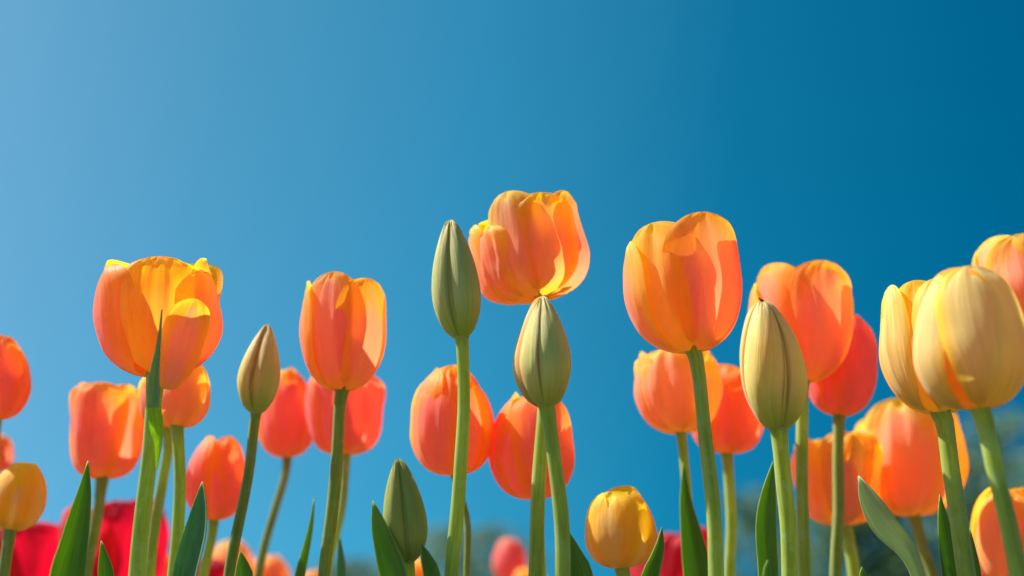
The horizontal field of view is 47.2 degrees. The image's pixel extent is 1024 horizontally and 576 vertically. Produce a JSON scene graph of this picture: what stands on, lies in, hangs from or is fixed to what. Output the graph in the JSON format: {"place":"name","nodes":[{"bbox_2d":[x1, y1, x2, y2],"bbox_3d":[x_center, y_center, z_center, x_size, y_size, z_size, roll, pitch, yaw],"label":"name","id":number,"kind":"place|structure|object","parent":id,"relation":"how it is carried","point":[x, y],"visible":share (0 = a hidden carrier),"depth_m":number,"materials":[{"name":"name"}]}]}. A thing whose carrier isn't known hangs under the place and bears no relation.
{"place":"outdoors","nodes":[
{"label":"outdoors","id":0,"kind":"place"},
{"bbox_2d":[0,0,1023,575],"label":"sky","id":1,"kind":"structure","parent":0,"point":[282,145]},
{"bbox_3d":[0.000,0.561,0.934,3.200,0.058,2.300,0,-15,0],"label":"soil","id":2,"kind":"structure","parent":0,"visible":0},
{"bbox_2d":[0,434,13,472],"bbox_3d":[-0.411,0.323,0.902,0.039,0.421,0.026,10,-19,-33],"label":"tulip","id":3,"kind":"object","parent":2,"relation":"on","point":[6,453],"visible":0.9,"depth_m":0.95,"materials":[{"name":"plant"}]},
{"bbox_2d":[0,335,31,436],"bbox_3d":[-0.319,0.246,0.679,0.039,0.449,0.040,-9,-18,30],"label":"tulip","id":4,"kind":"object","parent":2,"relation":"on","point":[15,384],"visible":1,"depth_m":0.72,"materials":[{"name":"orange plant"}]},
{"bbox_2d":[0,462,46,575],"bbox_3d":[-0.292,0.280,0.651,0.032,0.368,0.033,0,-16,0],"label":"tulip","id":5,"kind":"object","parent":2,"relation":"on","point":[23,492],"visible":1,"depth_m":0.68,"materials":[{"name":"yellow plant"}]},
{"bbox_2d":[0,522,58,575],"bbox_3d":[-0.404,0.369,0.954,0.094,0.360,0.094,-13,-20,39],"label":"tulip","id":6,"kind":"object","parent":2,"relation":"on","point":[36,544],"visible":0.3,"depth_m":0.95,"materials":[{"name":"red plant"}]},
{"bbox_2d":[98,541,113,575],"bbox_3d":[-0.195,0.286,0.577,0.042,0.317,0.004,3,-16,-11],"label":"tulip leaf","id":7,"kind":"object","parent":2,"relation":"on","point":[105,567],"visible":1,"depth_m":0.61,"materials":[{"name":"green plant"}]},
{"bbox_2d":[69,382,143,575],"bbox_3d":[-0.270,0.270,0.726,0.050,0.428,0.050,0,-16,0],"label":"tulip","id":8,"kind":"object","parent":2,"relation":"on","point":[106,430],"visible":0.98,"depth_m":0.76,"materials":[{"name":"orange plant"}]},
{"bbox_2d":[59,499,169,575],"bbox_3d":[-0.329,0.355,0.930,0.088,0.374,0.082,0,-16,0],"label":"tulip","id":9,"kind":"object","parent":2,"relation":"on","point":[115,537],"visible":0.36,"depth_m":0.94,"materials":[{"name":"red plant"}]},
{"bbox_2d":[49,256,222,575],"bbox_3d":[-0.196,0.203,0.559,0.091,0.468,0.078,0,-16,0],"label":"tulip","id":10,"kind":"object","parent":2,"relation":"on","point":[158,322],"depth_m":0.59,"materials":[{"name":"orange plant"}]},
{"bbox_2d":[138,377,172,575],"bbox_3d":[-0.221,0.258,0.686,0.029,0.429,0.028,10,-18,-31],"label":"tulip","id":11,"kind":"object","parent":2,"relation":"on","point":[159,497],"visible":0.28,"depth_m":0.72,"materials":[{"name":"plant"}]},
{"bbox_2d":[164,554,168,575],"bbox_3d":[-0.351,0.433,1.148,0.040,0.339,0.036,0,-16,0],"label":"tulip","id":12,"kind":"object","parent":2,"relation":"on","point":[166,568],"visible":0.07,"depth_m":1.18,"materials":[{"name":"plant"}]},
{"bbox_2d":[161,365,210,575],"bbox_3d":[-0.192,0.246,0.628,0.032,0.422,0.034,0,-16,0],"label":"tulip","id":13,"kind":"object","parent":2,"relation":"on","point":[186,404],"visible":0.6,"depth_m":0.66,"materials":[{"name":"orange plant"}]},
{"bbox_2d":[171,482,206,575],"bbox_3d":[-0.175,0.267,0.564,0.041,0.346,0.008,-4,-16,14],"label":"tulip leaf","id":14,"kind":"object","parent":2,"relation":"on","point":[189,551],"visible":1,"depth_m":0.60,"materials":[{"name":"green plant"}]},
{"bbox_2d":[197,558,224,575],"bbox_3d":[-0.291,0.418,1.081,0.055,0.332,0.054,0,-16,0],"label":"tulip","id":15,"kind":"object","parent":2,"relation":"on","point":[217,566],"visible":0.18,"depth_m":1.10,"materials":[{"name":"red plant"}]},
{"bbox_2d":[186,436,244,575],"bbox_3d":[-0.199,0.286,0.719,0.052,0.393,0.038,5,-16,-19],"label":"tulip","id":16,"kind":"object","parent":2,"relation":"on","point":[216,467],"visible":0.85,"depth_m":0.75,"materials":[{"name":"orange plant"}]},
{"bbox_2d":[212,540,254,575],"bbox_3d":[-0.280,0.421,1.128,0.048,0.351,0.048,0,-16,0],"label":"tulip","id":17,"kind":"object","parent":2,"relation":"on","point":[220,551],"visible":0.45,"depth_m":1.16,"materials":[{"name":"orange plant"}]},
{"bbox_2d":[235,551,252,575],"bbox_3d":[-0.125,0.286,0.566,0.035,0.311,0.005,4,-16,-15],"label":"tulip leaf","id":18,"kind":"object","parent":2,"relation":"on","point":[243,567],"visible":1,"depth_m":0.60,"materials":[{"name":"green plant"}]},
{"bbox_2d":[223,324,279,575],"bbox_3d":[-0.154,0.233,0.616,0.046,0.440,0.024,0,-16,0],"label":"tulip bud","id":19,"kind":"object","parent":2,"relation":"on","point":[258,379],"visible":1,"depth_m":0.66,"materials":[{"name":"plant"}]},
{"bbox_2d":[254,555,289,575],"bbox_3d":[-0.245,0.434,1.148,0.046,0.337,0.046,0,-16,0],"label":"tulip","id":20,"kind":"object","parent":2,"relation":"on","point":[275,565],"visible":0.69,"depth_m":1.18,"materials":[{"name":"orange plant"}]},
{"bbox_2d":[254,368,312,575],"bbox_3d":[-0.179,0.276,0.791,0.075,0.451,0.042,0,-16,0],"label":"tulip","id":21,"kind":"object","parent":2,"relation":"on","point":[284,434],"visible":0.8,"depth_m":0.83,"materials":[{"name":"red plant"}]},
{"bbox_2d":[295,499,314,575],"bbox_3d":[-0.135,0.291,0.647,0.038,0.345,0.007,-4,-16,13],"label":"tulip leaf","id":22,"kind":"object","parent":2,"relation":"on","point":[302,565],"visible":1,"depth_m":0.68,"materials":[{"name":"green plant"}]},
{"bbox_2d":[305,570,317,575],"bbox_3d":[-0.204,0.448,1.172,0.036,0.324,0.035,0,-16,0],"label":"tulip","id":23,"kind":"object","parent":2,"relation":"on","point":[314,573],"visible":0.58,"depth_m":1.20,"materials":[{"name":"orange plant"}]},
{"bbox_2d":[337,536,346,575],"bbox_3d":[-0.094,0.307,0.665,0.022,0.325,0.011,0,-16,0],"label":"tulip leaf","id":24,"kind":"object","parent":2,"relation":"on","point":[341,568],"visible":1,"depth_m":0.70,"materials":[{"name":"green plant"}]},
{"bbox_2d":[299,271,385,575],"bbox_3d":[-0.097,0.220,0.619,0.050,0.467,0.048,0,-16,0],"label":"tulip","id":25,"kind":"object","parent":2,"relation":"on","point":[342,330],"visible":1,"depth_m":0.65,"materials":[{"name":"orange plant"}]},
{"bbox_2d":[305,376,385,575],"bbox_3d":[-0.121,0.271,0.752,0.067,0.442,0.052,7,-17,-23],"label":"tulip","id":26,"kind":"object","parent":2,"relation":"on","point":[363,415],"visible":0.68,"depth_m":0.79,"materials":[{"name":"red plant"}]},
{"bbox_2d":[371,459,440,575],"bbox_3d":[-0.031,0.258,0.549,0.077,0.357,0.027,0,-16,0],"label":"tulip bud","id":27,"kind":"object","parent":2,"relation":"on","point":[399,528],"visible":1,"depth_m":0.58,"materials":[{"name":"green plant"}]},
{"bbox_2d":[415,559,422,575],"bbox_3d":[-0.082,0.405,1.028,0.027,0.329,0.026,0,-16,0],"label":"tulip","id":28,"kind":"object","parent":2,"relation":"on","point":[418,569],"visible":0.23,"depth_m":1.06,"materials":[{"name":"orange plant"}]},
{"bbox_2d":[410,365,493,575],"bbox_3d":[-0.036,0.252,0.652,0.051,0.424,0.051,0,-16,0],"label":"tulip","id":29,"kind":"object","parent":2,"relation":"on","point":[433,427],"visible":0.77,"depth_m":0.68,"materials":[{"name":"orange plant"}]},
{"bbox_2d":[432,220,480,575],"bbox_3d":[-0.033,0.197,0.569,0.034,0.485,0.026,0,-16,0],"label":"tulip bud","id":30,"kind":"object","parent":2,"relation":"on","point":[456,294],"visible":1,"depth_m":0.61,"materials":[{"name":"green plant"}]},
{"bbox_2d":[493,538,526,575],"bbox_3d":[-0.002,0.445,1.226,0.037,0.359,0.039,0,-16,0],"label":"tulip","id":31,"kind":"object","parent":2,"relation":"on","point":[509,557],"visible":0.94,"depth_m":1.25,"materials":[{"name":"red plant"}]},
{"bbox_2d":[514,568,528,575],"bbox_3d":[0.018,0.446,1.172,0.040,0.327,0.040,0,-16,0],"label":"tulip","id":32,"kind":"object","parent":2,"relation":"on","point":[521,572],"visible":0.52,"depth_m":1.20,"materials":[{"name":"orange plant"}]},
{"bbox_2d":[469,190,589,575],"bbox_3d":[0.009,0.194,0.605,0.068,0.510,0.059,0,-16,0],"label":"tulip","id":33,"kind":"object","parent":2,"relation":"on","point":[526,248],"visible":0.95,"depth_m":0.64,"materials":[{"name":"orange plant"}]},
{"bbox_2d":[489,392,574,575],"bbox_3d":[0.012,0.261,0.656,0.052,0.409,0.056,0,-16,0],"label":"tulip","id":34,"kind":"object","parent":2,"relation":"on","point":[511,454],"visible":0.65,"depth_m":0.68,"materials":[{"name":"orange plant"}]},
{"bbox_2d":[513,296,571,575],"bbox_3d":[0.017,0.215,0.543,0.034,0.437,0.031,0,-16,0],"label":"tulip bud","id":35,"kind":"object","parent":2,"relation":"on","point":[542,363],"visible":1,"depth_m":0.58,"materials":[{"name":"green plant"}]},
{"bbox_2d":[570,533,592,575],"bbox_3d":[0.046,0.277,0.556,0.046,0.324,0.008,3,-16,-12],"label":"tulip leaf","id":36,"kind":"object","parent":2,"relation":"on","point":[580,565],"visible":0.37,"depth_m":0.59,"materials":[{"name":"green plant"}]},
{"bbox_2d":[585,486,656,575],"bbox_3d":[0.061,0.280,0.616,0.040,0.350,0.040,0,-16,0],"label":"tulip","id":37,"kind":"object","parent":2,"relation":"on","point":[620,534],"visible":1,"depth_m":0.64,"materials":[{"name":"yellow plant"}]},
{"bbox_2d":[641,527,664,575],"bbox_3d":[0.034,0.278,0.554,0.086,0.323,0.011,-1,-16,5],"label":"tulip leaf","id":38,"kind":"object","parent":2,"relation":"on","point":[653,565],"visible":1,"depth_m":0.59,"materials":[{"name":"green plant"}]},
{"bbox_2d":[630,527,707,575],"bbox_3d":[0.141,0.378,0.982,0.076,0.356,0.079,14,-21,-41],"label":"tulip","id":39,"kind":"object","parent":2,"relation":"on","point":[672,562],"visible":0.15,"depth_m":0.98,"materials":[{"name":"red plant"}]},
{"bbox_2d":[634,349,722,575],"bbox_3d":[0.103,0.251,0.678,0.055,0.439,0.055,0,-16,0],"label":"tulip","id":40,"kind":"object","parent":2,"relation":"on","point":[664,393],"visible":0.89,"depth_m":0.71,"materials":[{"name":"orange plant"}]},
{"bbox_2d":[623,212,741,575],"bbox_3d":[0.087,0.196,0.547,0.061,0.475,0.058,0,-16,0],"label":"tulip","id":41,"kind":"object","parent":2,"relation":"on","point":[682,285],"visible":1,"depth_m":0.58,"materials":[{"name":"orange plant"}]},
{"bbox_2d":[692,364,763,575],"bbox_3d":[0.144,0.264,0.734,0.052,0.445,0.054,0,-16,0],"label":"tulip","id":42,"kind":"object","parent":2,"relation":"on","point":[737,426],"visible":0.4,"depth_m":0.76,"materials":[{"name":"orange plant"}]},
{"bbox_2d":[755,462,777,575],"bbox_3d":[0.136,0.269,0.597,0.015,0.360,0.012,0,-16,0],"label":"tulip leaf","id":43,"kind":"object","parent":2,"relation":"on","point":[766,536],"visible":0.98,"depth_m":0.63,"materials":[{"name":"green plant"}]},
{"bbox_2d":[763,560,770,575],"bbox_3d":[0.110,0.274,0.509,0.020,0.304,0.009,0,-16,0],"label":"tulip leaf","id":44,"kind":"object","parent":2,"relation":"on","point":[766,571],"visible":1,"depth_m":0.54,"materials":[{"name":"green plant"}]},
{"bbox_2d":[740,300,807,575],"bbox_3d":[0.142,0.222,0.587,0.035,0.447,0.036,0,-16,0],"label":"tulip bud","id":45,"kind":"object","parent":2,"relation":"on","point":[773,372],"visible":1,"depth_m":0.62,"materials":[{"name":"plant"}]},
{"bbox_2d":[748,260,853,575],"bbox_3d":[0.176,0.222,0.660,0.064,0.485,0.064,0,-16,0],"label":"tulip","id":46,"kind":"object","parent":2,"relation":"on","point":[812,302],"visible":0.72,"depth_m":0.69,"materials":[{"name":"orange plant"}]},
{"bbox_2d":[790,431,882,575],"bbox_3d":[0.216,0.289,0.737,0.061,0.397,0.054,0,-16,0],"label":"tulip","id":47,"kind":"object","parent":2,"relation":"on","point":[863,456],"visible":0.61,"depth_m":0.77,"materials":[{"name":"orange plant"}]},
{"bbox_2d":[809,314,877,575],"bbox_3d":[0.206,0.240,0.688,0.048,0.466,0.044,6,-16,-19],"label":"tulip","id":48,"kind":"object","parent":2,"relation":"on","point":[843,391],"visible":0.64,"depth_m":0.72,"materials":[{"name":"red plant"}]},
{"bbox_2d":[859,567,865,575],"bbox_3d":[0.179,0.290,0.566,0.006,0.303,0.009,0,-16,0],"label":"tulip leaf","id":49,"kind":"object","parent":2,"relation":"on","point":[862,572],"visible":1,"depth_m":0.60,"materials":[{"name":"green plant"}]},
{"bbox_2d":[858,476,924,575],"bbox_3d":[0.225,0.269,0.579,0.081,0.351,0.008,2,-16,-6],"label":"tulip leaf","id":50,"kind":"object","parent":2,"relation":"on","point":[887,528],"visible":1,"depth_m":0.62,"materials":[{"name":"green plant"}]},
{"bbox_2d":[854,397,967,575],"bbox_3d":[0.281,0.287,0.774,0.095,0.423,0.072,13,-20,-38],"label":"tulip","id":51,"kind":"object","parent":2,"relation":"on","point":[912,488],"visible":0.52,"depth_m":0.79,"materials":[{"name":"orange plant"}]},
{"bbox_2d":[879,278,975,575],"bbox_3d":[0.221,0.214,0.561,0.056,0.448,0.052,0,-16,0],"label":"tulip","id":52,"kind":"object","parent":2,"relation":"on","point":[900,307],"visible":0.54,"depth_m":0.60,"materials":[{"name":"yellow plant"}]},
{"bbox_2d":[938,494,956,575],"bbox_3d":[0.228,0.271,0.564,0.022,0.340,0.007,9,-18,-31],"label":"tulip leaf","id":53,"kind":"object","parent":2,"relation":"on","point":[947,561],"visible":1,"depth_m":0.60,"materials":[{"name":"green plant"}]},
{"bbox_2d":[913,265,1023,575],"bbox_3d":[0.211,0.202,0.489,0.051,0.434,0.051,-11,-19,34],"label":"tulip","id":54,"kind":"object","parent":2,"relation":"on","point":[968,346],"visible":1,"depth_m":0.52,"materials":[{"name":"beige plant"}]},
{"bbox_2d":[969,528,980,575],"bbox_3d":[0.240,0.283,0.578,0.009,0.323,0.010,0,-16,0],"label":"tulip leaf","id":55,"kind":"object","parent":2,"relation":"on","point":[977,565],"visible":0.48,"depth_m":0.61,"materials":[{"name":"green plant"}]},
{"bbox_2d":[970,487,1023,575],"bbox_3d":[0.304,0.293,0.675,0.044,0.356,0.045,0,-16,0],"label":"tulip","id":56,"kind":"object","parent":2,"relation":"on","point":[986,534],"visible":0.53,"depth_m":0.70,"materials":[{"name":"orange plant"}]},
{"bbox_2d":[972,233,1023,315],"bbox_3d":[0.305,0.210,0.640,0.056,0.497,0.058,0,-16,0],"label":"tulip","id":57,"kind":"object","parent":2,"relation":"on","point":[1002,256],"visible":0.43,"depth_m":0.68,"materials":[{"name":"orange plant"}]},
{"label":"ground","id":58,"kind":"structure","parent":0,"visible":0},
{"bbox_2d":[289,556,378,575],"bbox_3d":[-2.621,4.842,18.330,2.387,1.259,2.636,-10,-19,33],"label":"tree","id":59,"kind":"object","parent":58,"relation":"on","point":[353,568],"visible":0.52,"depth_m":18.24,"materials":[{"name":"green plant"}]},
{"bbox_2d":[358,521,554,575],"bbox_3d":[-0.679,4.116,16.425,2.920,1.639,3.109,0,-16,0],"label":"tree","id":60,"kind":"object","parent":58,"relation":"on","point":[480,539],"visible":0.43,"depth_m":16.32,"materials":[{"name":"green plant"}]},
{"bbox_2d":[720,482,822,575],"bbox_3d":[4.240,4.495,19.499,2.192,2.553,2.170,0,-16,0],"label":"tree","id":61,"kind":"object","parent":58,"relation":"on","point":[745,521],"visible":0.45,"depth_m":19.57,"materials":[{"name":"green plant"}]},
{"bbox_2d":[744,499,940,575],"bbox_3d":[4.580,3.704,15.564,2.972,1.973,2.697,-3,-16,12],"label":"tree","id":62,"kind":"object","parent":58,"relation":"on","point":[886,563],"visible":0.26,"depth_m":15.10,"materials":[{"name":"green plant"}]},
{"bbox_2d":[812,407,1023,575],"bbox_3d":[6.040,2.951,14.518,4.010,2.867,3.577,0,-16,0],"label":"tree","id":63,"kind":"object","parent":58,"relation":"on","point":[974,465],"visible":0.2,"depth_m":14.68,"materials":[{"name":"green plant"}]},
{"bbox_2d":[871,464,1023,571],"bbox_3d":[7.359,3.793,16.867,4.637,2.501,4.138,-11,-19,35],"label":"tree","id":64,"kind":"object","parent":58,"relation":"on","point":[1010,483],"visible":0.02,"depth_m":16.79,"materials":[{"name":"green plant"}]}
]}

